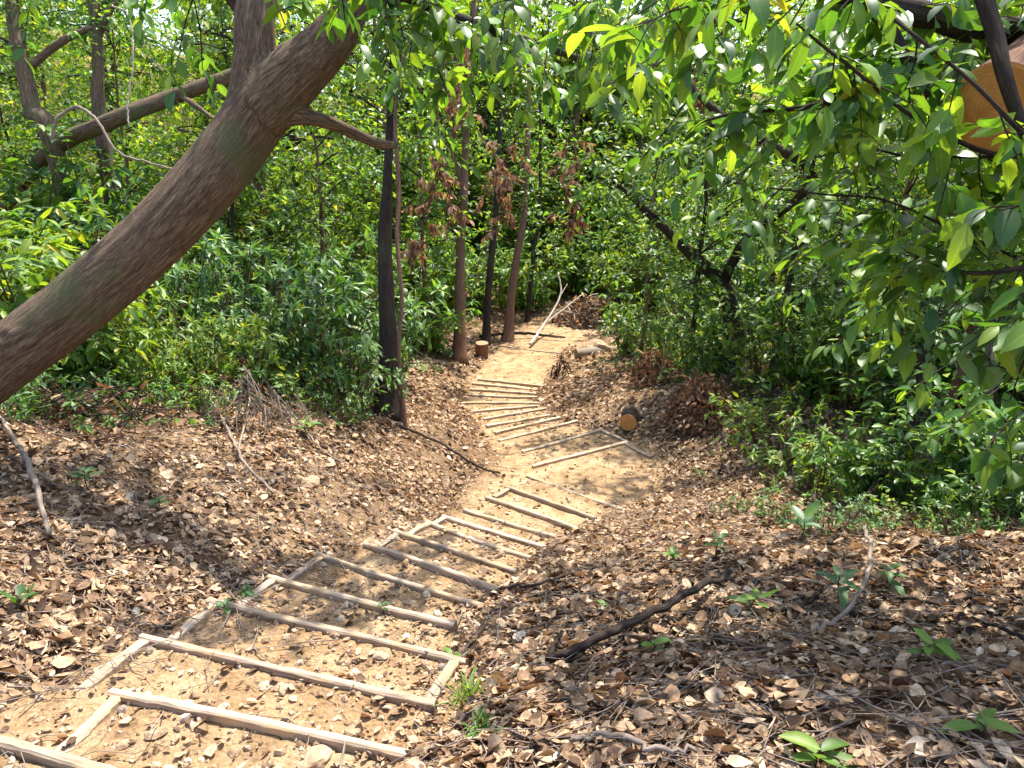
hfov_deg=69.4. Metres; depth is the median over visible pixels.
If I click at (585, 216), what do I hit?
shrub
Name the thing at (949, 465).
shrub
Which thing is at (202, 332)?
shrub
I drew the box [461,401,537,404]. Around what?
wooden step
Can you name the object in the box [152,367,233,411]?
bush
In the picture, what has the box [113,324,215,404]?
shrub
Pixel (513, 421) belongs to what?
wooden step
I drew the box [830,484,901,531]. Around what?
bush
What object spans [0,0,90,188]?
tree
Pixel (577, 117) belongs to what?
tree
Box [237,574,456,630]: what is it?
wooden step
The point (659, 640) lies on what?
seedling
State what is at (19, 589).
seedling
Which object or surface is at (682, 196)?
shrub
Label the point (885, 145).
tree
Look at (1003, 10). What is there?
tree
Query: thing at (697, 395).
dead fern heap
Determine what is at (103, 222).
shrub
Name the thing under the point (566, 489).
wooden step
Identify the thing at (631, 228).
shrub
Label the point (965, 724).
seedling
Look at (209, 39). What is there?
tree
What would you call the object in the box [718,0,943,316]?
tree
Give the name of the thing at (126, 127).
tree
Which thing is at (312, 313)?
shrub
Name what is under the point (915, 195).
shrub
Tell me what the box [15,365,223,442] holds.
brush heap
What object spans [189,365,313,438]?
heap
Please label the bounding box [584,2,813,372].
tree
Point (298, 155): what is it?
undergrowth
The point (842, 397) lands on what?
shrub
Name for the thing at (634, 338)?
shrub
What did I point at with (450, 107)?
dead spray
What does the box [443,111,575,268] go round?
shrub
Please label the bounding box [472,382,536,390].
wooden step
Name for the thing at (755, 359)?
shrub
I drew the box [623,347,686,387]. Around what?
dead fern heap
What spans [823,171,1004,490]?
slim tree
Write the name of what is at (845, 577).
seedling
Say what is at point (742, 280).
shrub
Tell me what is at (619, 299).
slim tree
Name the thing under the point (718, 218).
shrub
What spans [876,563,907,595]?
seedling
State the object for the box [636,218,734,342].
shrub
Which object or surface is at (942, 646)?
seedling
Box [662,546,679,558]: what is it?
seedling
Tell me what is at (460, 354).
slim tree
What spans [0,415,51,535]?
fallen branch
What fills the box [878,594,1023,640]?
fallen branch
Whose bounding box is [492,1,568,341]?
slim tree
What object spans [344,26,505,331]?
tree
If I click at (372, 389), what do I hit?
bush
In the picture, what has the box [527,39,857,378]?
slim tree
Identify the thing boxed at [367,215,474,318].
shrub
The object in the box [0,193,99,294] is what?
shrub
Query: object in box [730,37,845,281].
tree
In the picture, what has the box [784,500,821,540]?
seedling
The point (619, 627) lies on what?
fallen branch
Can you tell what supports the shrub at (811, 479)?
on the ground
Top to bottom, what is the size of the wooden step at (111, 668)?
0.160 m
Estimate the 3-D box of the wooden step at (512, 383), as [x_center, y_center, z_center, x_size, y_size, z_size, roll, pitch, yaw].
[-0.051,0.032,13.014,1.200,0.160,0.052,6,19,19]
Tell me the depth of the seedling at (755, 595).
3.07 m
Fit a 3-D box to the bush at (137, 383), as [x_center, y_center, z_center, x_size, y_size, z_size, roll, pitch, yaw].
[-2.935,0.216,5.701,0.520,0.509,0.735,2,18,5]
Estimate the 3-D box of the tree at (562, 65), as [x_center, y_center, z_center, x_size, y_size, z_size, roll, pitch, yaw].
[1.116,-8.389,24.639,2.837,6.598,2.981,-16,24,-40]
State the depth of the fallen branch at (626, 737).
1.91 m
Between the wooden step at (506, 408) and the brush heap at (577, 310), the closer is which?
the wooden step at (506, 408)
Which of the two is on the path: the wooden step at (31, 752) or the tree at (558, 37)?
the wooden step at (31, 752)
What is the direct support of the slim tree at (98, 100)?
on the ground
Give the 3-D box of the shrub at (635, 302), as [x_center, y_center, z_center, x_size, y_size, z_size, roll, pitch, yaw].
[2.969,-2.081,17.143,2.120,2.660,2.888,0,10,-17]
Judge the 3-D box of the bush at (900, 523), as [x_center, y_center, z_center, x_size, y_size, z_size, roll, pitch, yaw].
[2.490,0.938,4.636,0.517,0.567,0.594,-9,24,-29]
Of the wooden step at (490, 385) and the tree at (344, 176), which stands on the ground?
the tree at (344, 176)
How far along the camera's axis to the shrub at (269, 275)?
9.31 m
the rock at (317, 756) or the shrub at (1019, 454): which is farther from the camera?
the shrub at (1019, 454)
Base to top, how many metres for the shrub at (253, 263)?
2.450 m
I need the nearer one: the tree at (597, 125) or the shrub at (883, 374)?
the shrub at (883, 374)
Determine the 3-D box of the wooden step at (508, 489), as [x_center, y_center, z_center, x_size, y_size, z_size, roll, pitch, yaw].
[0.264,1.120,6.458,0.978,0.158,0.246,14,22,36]
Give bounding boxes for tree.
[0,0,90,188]
[0,0,100,232]
[0,0,109,250]
[0,0,657,404]
[0,6,101,239]
[0,40,287,219]
[10,0,198,298]
[37,0,184,195]
[37,0,199,221]
[43,0,158,223]
[128,0,309,237]
[133,0,402,313]
[147,7,333,297]
[151,2,252,195]
[199,4,338,194]
[201,0,371,250]
[245,15,399,292]
[289,0,416,209]
[311,0,483,430]
[312,16,470,274]
[331,9,440,422]
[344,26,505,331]
[385,1,479,189]
[425,0,520,365]
[436,43,537,239]
[445,0,586,226]
[474,1,543,344]
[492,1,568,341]
[503,26,591,215]
[514,0,637,234]
[514,55,579,322]
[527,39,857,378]
[533,0,609,144]
[545,114,595,294]
[566,0,1023,497]
[579,10,651,226]
[579,92,715,362]
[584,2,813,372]
[600,88,670,305]
[610,56,697,220]
[655,31,771,243]
[672,2,753,184]
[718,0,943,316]
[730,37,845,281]
[735,0,931,377]
[740,29,820,234]
[794,0,1023,399]
[805,0,1023,284]
[812,32,929,243]
[815,12,914,212]
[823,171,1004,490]
[843,2,1023,443]
[879,2,999,203]
[894,6,986,245]
[894,231,1023,442]
[915,0,1023,304]
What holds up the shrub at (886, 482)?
on the ground
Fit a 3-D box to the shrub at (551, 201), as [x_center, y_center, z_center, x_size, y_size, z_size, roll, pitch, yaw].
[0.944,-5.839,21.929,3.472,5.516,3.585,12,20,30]
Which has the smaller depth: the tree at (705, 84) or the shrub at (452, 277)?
the shrub at (452, 277)
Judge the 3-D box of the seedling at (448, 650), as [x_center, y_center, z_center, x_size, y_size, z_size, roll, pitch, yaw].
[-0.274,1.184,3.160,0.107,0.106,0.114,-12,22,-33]
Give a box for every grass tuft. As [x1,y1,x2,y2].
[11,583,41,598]
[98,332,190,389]
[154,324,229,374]
[434,663,486,710]
[458,701,510,739]
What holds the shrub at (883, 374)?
on the ground
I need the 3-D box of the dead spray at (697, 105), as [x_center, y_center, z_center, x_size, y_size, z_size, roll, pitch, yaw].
[1.884,-3.258,7.457,0.373,1.155,0.493,15,23,38]
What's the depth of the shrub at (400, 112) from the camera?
25.21 m
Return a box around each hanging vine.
[50,105,170,168]
[111,4,133,124]
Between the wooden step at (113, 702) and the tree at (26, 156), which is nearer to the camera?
the wooden step at (113, 702)
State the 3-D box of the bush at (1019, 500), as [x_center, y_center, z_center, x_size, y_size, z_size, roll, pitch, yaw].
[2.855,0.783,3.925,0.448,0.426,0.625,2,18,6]
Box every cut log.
[574,345,620,358]
[620,405,637,430]
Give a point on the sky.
(156, 2)
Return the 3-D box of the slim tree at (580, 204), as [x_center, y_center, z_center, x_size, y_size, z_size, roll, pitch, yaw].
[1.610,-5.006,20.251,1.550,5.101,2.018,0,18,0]
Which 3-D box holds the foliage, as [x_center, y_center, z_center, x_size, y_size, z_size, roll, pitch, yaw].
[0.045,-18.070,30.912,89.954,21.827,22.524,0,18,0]
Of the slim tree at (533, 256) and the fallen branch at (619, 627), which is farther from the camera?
the slim tree at (533, 256)
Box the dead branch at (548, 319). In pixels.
[529,272,581,344]
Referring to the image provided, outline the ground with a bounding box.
[0,17,1023,767]
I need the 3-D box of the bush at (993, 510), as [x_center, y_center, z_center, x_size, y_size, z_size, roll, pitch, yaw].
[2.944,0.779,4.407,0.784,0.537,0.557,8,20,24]
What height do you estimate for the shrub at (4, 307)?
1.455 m
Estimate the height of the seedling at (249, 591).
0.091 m
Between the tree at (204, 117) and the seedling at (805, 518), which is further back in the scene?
the tree at (204, 117)
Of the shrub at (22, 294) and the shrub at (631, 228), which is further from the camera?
the shrub at (631, 228)
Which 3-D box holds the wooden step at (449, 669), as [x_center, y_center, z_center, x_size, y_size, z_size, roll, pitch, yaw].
[-0.845,1.170,3.058,1.281,0.166,0.403,6,19,19]
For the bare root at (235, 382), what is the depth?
6.50 m
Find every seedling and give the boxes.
[0,583,37,609]
[66,466,102,489]
[148,496,168,506]
[215,597,231,613]
[237,582,254,597]
[291,415,323,433]
[377,601,390,613]
[443,646,462,655]
[597,599,607,608]
[641,637,672,650]
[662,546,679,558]
[692,467,706,477]
[705,531,730,555]
[723,588,778,610]
[778,731,865,767]
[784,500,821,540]
[814,565,860,609]
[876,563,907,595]
[906,628,962,661]
[939,708,1019,739]
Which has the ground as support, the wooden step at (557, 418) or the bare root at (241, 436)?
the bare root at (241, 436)
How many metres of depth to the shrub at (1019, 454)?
4.51 m
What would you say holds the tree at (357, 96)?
on the ground
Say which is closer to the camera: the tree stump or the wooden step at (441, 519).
the wooden step at (441, 519)
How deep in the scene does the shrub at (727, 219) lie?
14.81 m
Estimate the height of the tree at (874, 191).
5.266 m
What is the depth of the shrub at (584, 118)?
26.12 m
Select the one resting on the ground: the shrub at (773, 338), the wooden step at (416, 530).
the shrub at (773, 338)
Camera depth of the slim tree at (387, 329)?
7.61 m
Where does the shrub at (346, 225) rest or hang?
on the ground
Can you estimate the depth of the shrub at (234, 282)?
7.98 m
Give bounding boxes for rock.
[48,391,92,415]
[297,744,332,767]
[301,476,319,487]
[584,338,609,351]
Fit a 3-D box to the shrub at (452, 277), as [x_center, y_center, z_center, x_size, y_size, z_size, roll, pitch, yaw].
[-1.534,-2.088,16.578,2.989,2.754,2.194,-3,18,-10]
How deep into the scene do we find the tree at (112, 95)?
10.78 m
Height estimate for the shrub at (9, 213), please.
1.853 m
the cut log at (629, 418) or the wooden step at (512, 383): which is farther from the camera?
the wooden step at (512, 383)
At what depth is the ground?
4.94 m
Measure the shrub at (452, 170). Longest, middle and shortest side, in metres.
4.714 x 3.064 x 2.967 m
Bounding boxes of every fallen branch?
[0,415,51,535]
[194,372,274,493]
[399,424,500,473]
[479,331,564,337]
[483,570,594,602]
[545,565,729,661]
[569,730,701,754]
[769,587,824,613]
[815,526,872,630]
[827,395,940,545]
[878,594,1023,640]
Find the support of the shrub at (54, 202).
on the ground
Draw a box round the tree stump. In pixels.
[475,341,487,358]
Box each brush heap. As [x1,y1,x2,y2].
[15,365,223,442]
[544,292,621,330]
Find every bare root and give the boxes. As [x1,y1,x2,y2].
[165,369,248,393]
[238,377,250,473]
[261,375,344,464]
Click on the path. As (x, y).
(524, 366)
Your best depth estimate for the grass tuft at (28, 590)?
3.08 m
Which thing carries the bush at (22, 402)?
on the ground
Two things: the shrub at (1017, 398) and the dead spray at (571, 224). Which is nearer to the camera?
the shrub at (1017, 398)
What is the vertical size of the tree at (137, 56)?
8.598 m
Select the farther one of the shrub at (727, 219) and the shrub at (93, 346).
the shrub at (727, 219)
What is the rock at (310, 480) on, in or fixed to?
on the ground
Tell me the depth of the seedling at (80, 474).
4.21 m
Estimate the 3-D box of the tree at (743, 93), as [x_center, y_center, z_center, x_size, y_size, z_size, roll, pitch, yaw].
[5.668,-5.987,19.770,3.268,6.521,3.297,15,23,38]
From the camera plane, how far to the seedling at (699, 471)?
7.04 m
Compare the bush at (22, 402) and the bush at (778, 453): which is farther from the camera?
the bush at (778, 453)
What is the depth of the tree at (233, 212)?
10.73 m
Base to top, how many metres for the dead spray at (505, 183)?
1.769 m
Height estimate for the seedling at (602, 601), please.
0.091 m
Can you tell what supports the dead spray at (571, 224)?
hanging from the slim tree at (702, 264)
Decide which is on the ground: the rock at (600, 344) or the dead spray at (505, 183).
the rock at (600, 344)
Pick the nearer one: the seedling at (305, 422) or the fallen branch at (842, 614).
the fallen branch at (842, 614)
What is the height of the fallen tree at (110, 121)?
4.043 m
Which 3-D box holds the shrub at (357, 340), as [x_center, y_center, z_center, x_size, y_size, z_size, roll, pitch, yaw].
[-1.839,-0.441,7.902,1.738,1.983,1.660,1,18,3]
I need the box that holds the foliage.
[0,0,1023,229]
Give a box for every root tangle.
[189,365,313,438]
[550,355,573,380]
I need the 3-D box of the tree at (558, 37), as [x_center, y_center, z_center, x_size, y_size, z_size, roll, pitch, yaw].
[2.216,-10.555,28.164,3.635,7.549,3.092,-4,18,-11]
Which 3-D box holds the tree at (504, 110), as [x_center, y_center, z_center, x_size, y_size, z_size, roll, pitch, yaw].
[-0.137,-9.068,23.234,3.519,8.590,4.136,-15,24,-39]
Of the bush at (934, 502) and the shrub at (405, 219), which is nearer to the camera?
the bush at (934, 502)
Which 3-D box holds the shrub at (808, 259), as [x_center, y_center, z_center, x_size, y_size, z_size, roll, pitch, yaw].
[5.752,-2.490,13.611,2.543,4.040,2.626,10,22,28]
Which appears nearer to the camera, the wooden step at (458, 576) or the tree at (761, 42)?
the wooden step at (458, 576)
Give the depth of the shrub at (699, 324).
10.67 m
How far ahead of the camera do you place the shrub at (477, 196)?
21.33 m
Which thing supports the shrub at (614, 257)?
on the ground
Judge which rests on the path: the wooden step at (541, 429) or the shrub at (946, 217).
the wooden step at (541, 429)
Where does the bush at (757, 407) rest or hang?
on the ground
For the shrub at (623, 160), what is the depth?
21.00 m
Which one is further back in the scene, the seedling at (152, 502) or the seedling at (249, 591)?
the seedling at (152, 502)
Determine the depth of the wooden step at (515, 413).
10.42 m
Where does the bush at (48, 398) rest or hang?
on the ground
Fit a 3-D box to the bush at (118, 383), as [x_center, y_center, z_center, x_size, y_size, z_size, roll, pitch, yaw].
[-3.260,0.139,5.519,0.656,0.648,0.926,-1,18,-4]
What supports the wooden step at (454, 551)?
on the path
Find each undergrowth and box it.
[0,21,982,294]
[2,239,1023,503]
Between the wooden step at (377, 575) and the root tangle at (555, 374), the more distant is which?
the root tangle at (555, 374)
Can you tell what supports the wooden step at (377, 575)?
on the path
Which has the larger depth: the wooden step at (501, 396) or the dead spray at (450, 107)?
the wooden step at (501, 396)
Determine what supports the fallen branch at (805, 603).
on the ground
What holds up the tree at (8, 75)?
on the ground
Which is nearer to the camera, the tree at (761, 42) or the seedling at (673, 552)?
the seedling at (673, 552)
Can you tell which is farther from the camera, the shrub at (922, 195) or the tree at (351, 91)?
the tree at (351, 91)
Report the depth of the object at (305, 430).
6.44 m
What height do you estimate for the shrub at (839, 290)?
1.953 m
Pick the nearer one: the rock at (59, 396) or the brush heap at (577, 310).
the rock at (59, 396)
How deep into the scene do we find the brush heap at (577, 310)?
17.09 m
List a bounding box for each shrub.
[0,72,115,267]
[0,100,48,254]
[0,108,182,299]
[0,126,136,282]
[0,157,35,227]
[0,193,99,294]
[0,208,74,279]
[0,226,50,319]
[0,229,166,390]
[1,206,229,336]
[1,263,160,393]
[2,120,163,321]
[68,174,279,337]
[75,294,214,389]
[88,128,269,308]
[106,284,288,389]
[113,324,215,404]
[118,225,231,350]
[152,226,339,357]
[163,291,328,383]
[180,246,367,386]
[182,220,332,349]
[195,148,332,312]
[217,218,377,374]
[225,137,382,311]
[264,247,421,409]
[275,167,403,338]
[300,238,451,386]
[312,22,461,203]
[327,102,458,275]
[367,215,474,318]
[370,258,481,356]
[373,233,498,309]
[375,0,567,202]
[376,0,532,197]
[396,118,492,256]
[414,218,524,314]
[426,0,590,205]
[426,121,516,254]
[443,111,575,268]
[447,227,567,309]
[489,90,611,257]
[495,230,576,312]
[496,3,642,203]
[505,0,674,218]
[524,214,596,299]
[539,211,635,296]
[551,122,645,265]
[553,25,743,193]
[573,110,693,266]
[582,208,658,304]
[587,236,683,314]
[589,167,707,316]
[595,281,691,355]
[606,292,683,361]
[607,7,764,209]
[611,125,728,277]
[621,278,756,369]
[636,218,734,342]
[650,142,790,263]
[651,166,781,321]
[659,286,772,377]
[676,285,835,397]
[685,158,821,322]
[686,206,818,342]
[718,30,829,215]
[733,203,854,347]
[741,282,886,403]
[743,288,963,428]
[747,398,909,496]
[771,159,908,324]
[776,217,941,341]
[787,401,937,503]
[809,156,959,306]
[822,301,978,426]
[862,219,1011,382]
[865,413,951,510]
[868,409,1007,514]
[891,277,1023,408]
[892,380,1023,520]
[912,179,952,309]
[917,162,1021,308]
[934,379,1023,517]
[995,305,1023,416]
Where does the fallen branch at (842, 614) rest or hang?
on the ground
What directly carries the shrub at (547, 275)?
on the ground
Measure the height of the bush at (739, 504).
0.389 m
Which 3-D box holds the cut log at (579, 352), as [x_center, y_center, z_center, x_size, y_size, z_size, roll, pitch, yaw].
[1.721,-0.614,14.238,1.046,0.222,0.220,-4,19,-13]
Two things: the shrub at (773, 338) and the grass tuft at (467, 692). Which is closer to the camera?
the grass tuft at (467, 692)
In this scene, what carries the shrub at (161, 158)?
on the ground
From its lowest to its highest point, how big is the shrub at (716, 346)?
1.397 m
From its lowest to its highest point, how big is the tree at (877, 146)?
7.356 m
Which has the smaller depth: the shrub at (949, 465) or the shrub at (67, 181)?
the shrub at (949, 465)
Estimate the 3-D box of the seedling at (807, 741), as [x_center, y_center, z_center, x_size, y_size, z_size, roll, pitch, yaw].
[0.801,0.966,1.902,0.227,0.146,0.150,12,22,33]
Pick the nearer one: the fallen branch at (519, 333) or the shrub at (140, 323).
the shrub at (140, 323)
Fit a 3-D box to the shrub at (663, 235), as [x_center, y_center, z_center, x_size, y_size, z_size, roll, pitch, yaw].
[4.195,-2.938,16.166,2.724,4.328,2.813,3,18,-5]
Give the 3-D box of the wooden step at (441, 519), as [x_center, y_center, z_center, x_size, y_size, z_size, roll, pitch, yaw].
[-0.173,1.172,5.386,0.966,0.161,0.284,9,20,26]
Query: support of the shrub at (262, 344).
on the ground
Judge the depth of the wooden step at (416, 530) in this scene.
5.17 m
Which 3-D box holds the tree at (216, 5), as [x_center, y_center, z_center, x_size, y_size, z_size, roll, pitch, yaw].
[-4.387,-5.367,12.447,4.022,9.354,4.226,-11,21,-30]
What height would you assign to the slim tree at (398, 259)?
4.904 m
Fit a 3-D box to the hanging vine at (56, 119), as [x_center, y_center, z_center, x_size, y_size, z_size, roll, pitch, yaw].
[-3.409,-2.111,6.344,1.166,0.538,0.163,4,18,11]
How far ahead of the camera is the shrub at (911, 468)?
5.27 m
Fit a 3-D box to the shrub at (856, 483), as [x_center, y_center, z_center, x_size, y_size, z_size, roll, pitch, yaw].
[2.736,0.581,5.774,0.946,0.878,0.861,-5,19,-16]
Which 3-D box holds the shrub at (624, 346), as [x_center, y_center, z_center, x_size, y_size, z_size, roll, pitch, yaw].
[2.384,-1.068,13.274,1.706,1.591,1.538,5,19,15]
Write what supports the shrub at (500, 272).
on the ground
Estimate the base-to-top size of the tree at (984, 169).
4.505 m
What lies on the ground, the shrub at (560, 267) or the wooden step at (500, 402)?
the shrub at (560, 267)
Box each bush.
[0,364,69,421]
[4,368,105,423]
[30,359,135,423]
[90,375,180,429]
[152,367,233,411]
[237,348,338,409]
[292,350,408,429]
[294,384,371,428]
[704,373,828,454]
[711,488,776,518]
[723,396,860,486]
[753,481,841,527]
[799,495,883,540]
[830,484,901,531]
[868,489,974,536]
[887,486,1004,537]
[935,470,1023,531]
[981,490,1023,533]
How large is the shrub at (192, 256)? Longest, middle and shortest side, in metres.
4.360 x 2.834 x 2.744 m
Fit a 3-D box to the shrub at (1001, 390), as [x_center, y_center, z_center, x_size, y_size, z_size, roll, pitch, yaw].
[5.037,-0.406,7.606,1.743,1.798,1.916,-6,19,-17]
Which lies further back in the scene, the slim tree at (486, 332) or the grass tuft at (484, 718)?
the slim tree at (486, 332)
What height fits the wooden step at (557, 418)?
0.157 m
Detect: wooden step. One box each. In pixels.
[0,735,115,767]
[55,688,410,761]
[73,633,436,712]
[167,597,468,699]
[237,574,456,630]
[285,552,483,608]
[363,541,498,591]
[377,528,516,574]
[408,520,531,560]
[433,514,545,548]
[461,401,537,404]
[463,508,555,538]
[468,394,537,398]
[469,388,537,394]
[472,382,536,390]
[473,405,539,412]
[477,378,540,386]
[482,407,545,419]
[485,414,549,427]
[485,496,577,529]
[490,345,561,353]
[492,485,596,519]
[494,416,561,434]
[498,419,578,441]
[521,428,627,452]
[525,474,624,509]
[532,440,653,467]
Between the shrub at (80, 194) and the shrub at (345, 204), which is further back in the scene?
the shrub at (345, 204)
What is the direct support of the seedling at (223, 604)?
on the path
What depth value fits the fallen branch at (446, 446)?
7.50 m
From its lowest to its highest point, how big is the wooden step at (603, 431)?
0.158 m
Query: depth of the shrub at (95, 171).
13.32 m
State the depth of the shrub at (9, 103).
12.84 m
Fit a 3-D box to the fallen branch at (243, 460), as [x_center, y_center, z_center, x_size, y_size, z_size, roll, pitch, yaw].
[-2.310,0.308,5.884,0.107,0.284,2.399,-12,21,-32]
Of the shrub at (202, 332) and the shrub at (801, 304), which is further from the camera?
the shrub at (801, 304)
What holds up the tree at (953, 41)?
on the ground
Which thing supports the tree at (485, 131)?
on the ground
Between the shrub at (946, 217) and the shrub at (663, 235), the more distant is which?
the shrub at (663, 235)
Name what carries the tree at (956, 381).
on the ground
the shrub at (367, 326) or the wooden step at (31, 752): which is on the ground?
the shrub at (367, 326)
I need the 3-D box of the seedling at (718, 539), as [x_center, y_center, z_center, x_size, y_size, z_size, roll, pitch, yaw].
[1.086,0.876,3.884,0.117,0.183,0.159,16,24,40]
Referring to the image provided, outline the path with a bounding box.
[0,320,673,767]
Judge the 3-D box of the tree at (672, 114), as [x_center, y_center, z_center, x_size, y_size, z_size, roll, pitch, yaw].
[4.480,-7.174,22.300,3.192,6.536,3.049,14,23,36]
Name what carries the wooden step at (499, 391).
on the path
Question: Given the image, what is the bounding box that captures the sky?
[1,0,972,113]
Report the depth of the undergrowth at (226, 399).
6.76 m
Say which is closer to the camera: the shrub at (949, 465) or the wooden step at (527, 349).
the shrub at (949, 465)
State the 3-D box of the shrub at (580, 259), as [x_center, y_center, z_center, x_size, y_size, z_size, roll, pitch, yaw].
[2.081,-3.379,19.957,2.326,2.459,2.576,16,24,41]
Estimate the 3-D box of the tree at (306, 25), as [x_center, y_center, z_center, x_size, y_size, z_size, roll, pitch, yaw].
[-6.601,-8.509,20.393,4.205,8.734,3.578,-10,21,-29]
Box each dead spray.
[400,157,474,271]
[431,45,486,139]
[471,131,536,245]
[546,131,594,242]
[674,17,717,113]
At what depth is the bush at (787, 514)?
5.28 m
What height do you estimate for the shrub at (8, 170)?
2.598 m
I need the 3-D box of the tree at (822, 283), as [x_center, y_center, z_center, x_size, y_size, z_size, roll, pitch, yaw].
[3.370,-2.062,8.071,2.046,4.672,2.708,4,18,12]
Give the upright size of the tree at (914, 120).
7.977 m
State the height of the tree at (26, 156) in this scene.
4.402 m
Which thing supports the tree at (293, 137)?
on the ground
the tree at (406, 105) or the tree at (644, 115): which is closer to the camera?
the tree at (644, 115)
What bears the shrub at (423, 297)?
on the ground
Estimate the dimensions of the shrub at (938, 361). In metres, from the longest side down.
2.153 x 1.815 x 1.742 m
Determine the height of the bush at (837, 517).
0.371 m
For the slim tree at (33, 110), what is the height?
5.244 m
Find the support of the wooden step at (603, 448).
on the path
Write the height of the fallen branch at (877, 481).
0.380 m
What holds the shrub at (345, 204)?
on the ground
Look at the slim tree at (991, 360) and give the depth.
6.13 m
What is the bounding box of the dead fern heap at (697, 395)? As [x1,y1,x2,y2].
[659,361,737,437]
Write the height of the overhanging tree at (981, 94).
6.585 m
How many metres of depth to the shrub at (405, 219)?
18.42 m
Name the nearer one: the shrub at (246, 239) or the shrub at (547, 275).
the shrub at (246, 239)
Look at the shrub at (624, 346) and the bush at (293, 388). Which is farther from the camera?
the shrub at (624, 346)
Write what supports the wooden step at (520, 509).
on the path
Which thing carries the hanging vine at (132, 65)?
hanging from the leaning tree at (180, 208)
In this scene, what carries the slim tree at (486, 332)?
on the ground
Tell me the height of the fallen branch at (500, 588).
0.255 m
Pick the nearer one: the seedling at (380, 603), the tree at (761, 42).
the seedling at (380, 603)
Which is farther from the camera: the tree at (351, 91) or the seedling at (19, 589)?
the tree at (351, 91)
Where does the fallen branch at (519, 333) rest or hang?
on the ground
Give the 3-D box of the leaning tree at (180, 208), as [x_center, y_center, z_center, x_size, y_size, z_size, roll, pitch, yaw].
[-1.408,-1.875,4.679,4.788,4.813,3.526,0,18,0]
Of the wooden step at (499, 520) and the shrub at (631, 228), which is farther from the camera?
the shrub at (631, 228)
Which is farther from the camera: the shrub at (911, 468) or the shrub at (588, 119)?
the shrub at (588, 119)
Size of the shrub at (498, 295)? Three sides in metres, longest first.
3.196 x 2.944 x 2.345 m
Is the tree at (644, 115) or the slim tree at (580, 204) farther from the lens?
the slim tree at (580, 204)
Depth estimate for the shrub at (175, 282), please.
7.83 m
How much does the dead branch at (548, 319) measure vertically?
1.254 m

